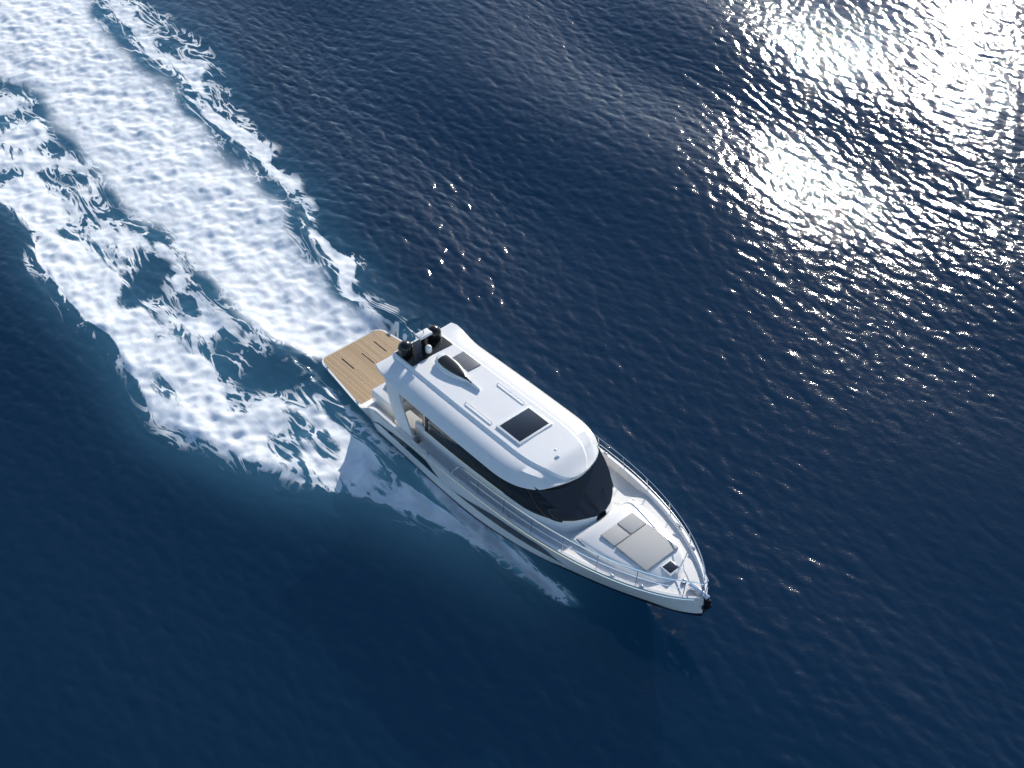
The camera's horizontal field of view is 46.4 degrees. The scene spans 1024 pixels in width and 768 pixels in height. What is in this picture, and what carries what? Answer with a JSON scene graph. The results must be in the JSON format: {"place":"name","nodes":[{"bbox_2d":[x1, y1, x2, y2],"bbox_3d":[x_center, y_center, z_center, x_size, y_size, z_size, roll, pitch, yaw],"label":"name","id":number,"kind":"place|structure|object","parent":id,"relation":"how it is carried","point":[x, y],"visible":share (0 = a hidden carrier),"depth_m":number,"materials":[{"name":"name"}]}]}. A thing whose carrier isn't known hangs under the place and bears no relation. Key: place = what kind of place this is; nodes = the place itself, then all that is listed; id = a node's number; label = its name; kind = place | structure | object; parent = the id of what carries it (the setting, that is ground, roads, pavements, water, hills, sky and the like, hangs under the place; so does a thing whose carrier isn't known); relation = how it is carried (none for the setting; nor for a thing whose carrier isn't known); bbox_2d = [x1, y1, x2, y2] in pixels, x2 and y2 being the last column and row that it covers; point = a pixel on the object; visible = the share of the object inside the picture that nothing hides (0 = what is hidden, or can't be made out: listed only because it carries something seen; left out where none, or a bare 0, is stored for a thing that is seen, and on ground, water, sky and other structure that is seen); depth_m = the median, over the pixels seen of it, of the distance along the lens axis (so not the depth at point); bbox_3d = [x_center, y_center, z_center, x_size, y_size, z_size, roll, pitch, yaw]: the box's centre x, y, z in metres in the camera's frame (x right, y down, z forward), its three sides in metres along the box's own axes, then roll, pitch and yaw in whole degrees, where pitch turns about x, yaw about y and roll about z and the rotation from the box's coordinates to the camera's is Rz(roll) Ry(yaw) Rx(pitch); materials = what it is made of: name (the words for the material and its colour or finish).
{"place":"outdoors","nodes":[
{"label":"outdoors","id":0,"kind":"place"},
{"bbox_2d":[0,0,1023,767],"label":"sea surface","id":1,"kind":"object","parent":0,"point":[738,284],"visible":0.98,"depth_m":51.59,"materials":[{"name":"liquid"}]},
{"bbox_2d":[322,329,707,615],"bbox_3d":[-0.370,3.077,46.025,5.000,3.150,20.580,-31,49,-28],"label":"yacht hull","id":2,"kind":"object","parent":1,"relation":"on","point":[627,484],"visible":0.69,"depth_m":42.38,"materials":[{"name":"white plastic"}]},
{"bbox_2d":[324,330,400,423],"bbox_3d":[-4.668,-0.158,49.797,4.517,0.490,7.260,-31,49,-28],"label":"swim platform","id":3,"kind":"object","parent":2,"relation":"on","point":[362,379],"visible":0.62,"depth_m":51.12,"materials":[{"name":"brown wood"}]},
{"bbox_2d":[342,341,385,368],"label":"deck slots","id":4,"kind":"object","parent":3,"relation":"in","point":[365,356],"visible":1,"depth_m":51.30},
{"bbox_2d":[372,383,421,442],"bbox_3d":[-3.289,0.309,48.126,4.080,0.960,3.170,-31,49,-28],"label":"cockpit seating","id":5,"kind":"object","parent":2,"relation":"attached to","point":[380,396],"visible":0.21,"depth_m":47.66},
{"bbox_2d":[385,379,413,438],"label":"yacht arch legs","id":6,"kind":"object","parent":2,"relation":"on","point":[399,412],"visible":0.56,"depth_m":46.01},
{"bbox_2d":[415,415,613,531],"bbox_3d":[0.367,2.536,44.332,3.780,2.311,8.470,-31,49,-28],"label":"cabin","id":7,"kind":"object","parent":2,"relation":"on","point":[562,502],"visible":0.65,"depth_m":42.23,"materials":[{"name":"black glass"}]},
{"bbox_2d":[376,323,598,489],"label":"cabin roof","id":8,"kind":"structure","parent":7,"relation":"on","point":[431,392],"depth_m":43.90,"materials":[{"name":"white plastic"}]},
{"bbox_2d":[434,353,479,390],"bbox_3d":[-1.994,-0.428,45.270,0.745,0.364,2.400,-31,49,-28],"label":"yacht roof pod","id":9,"kind":"object","parent":8,"relation":"on","point":[448,366],"visible":1,"depth_m":45.42,"materials":[{"name":"white plastic"}]},
{"bbox_2d":[395,307,556,450],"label":"roof fittings","id":10,"kind":"object","parent":8,"relation":"on","point":[524,425],"visible":1,"depth_m":45.88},
{"bbox_2d":[527,479,613,522],"bbox_3d":[2.201,3.474,42.299,3.264,1.205,2.639,-31,49,-28],"label":"yacht windshield frame","id":11,"kind":"object","parent":7,"relation":"attached to","point":[539,508],"visible":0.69,"depth_m":41.76,"materials":[{"name":"black metal"}]},
{"bbox_2d":[325,331,711,611],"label":"yacht rails","id":12,"kind":"object","parent":2,"relation":"on","point":[703,594],"visible":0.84,"depth_m":40.67,"materials":[{"name":"silver metal"}]},
{"bbox_2d":[374,422,665,607],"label":"hull windows","id":13,"kind":"structure","parent":2,"relation":"attached to","point":[488,515],"depth_m":43.05,"materials":[{"name":"black glass"}]},
{"bbox_2d":[571,498,683,581],"bbox_3d":[4.349,5.558,40.861,2.900,0.604,3.840,-31,49,-28],"label":"foredeck","id":14,"kind":"object","parent":2,"relation":"attached to","point":[633,533],"visible":0.97,"depth_m":40.68,"materials":[{"name":"white plastic"}]}
]}

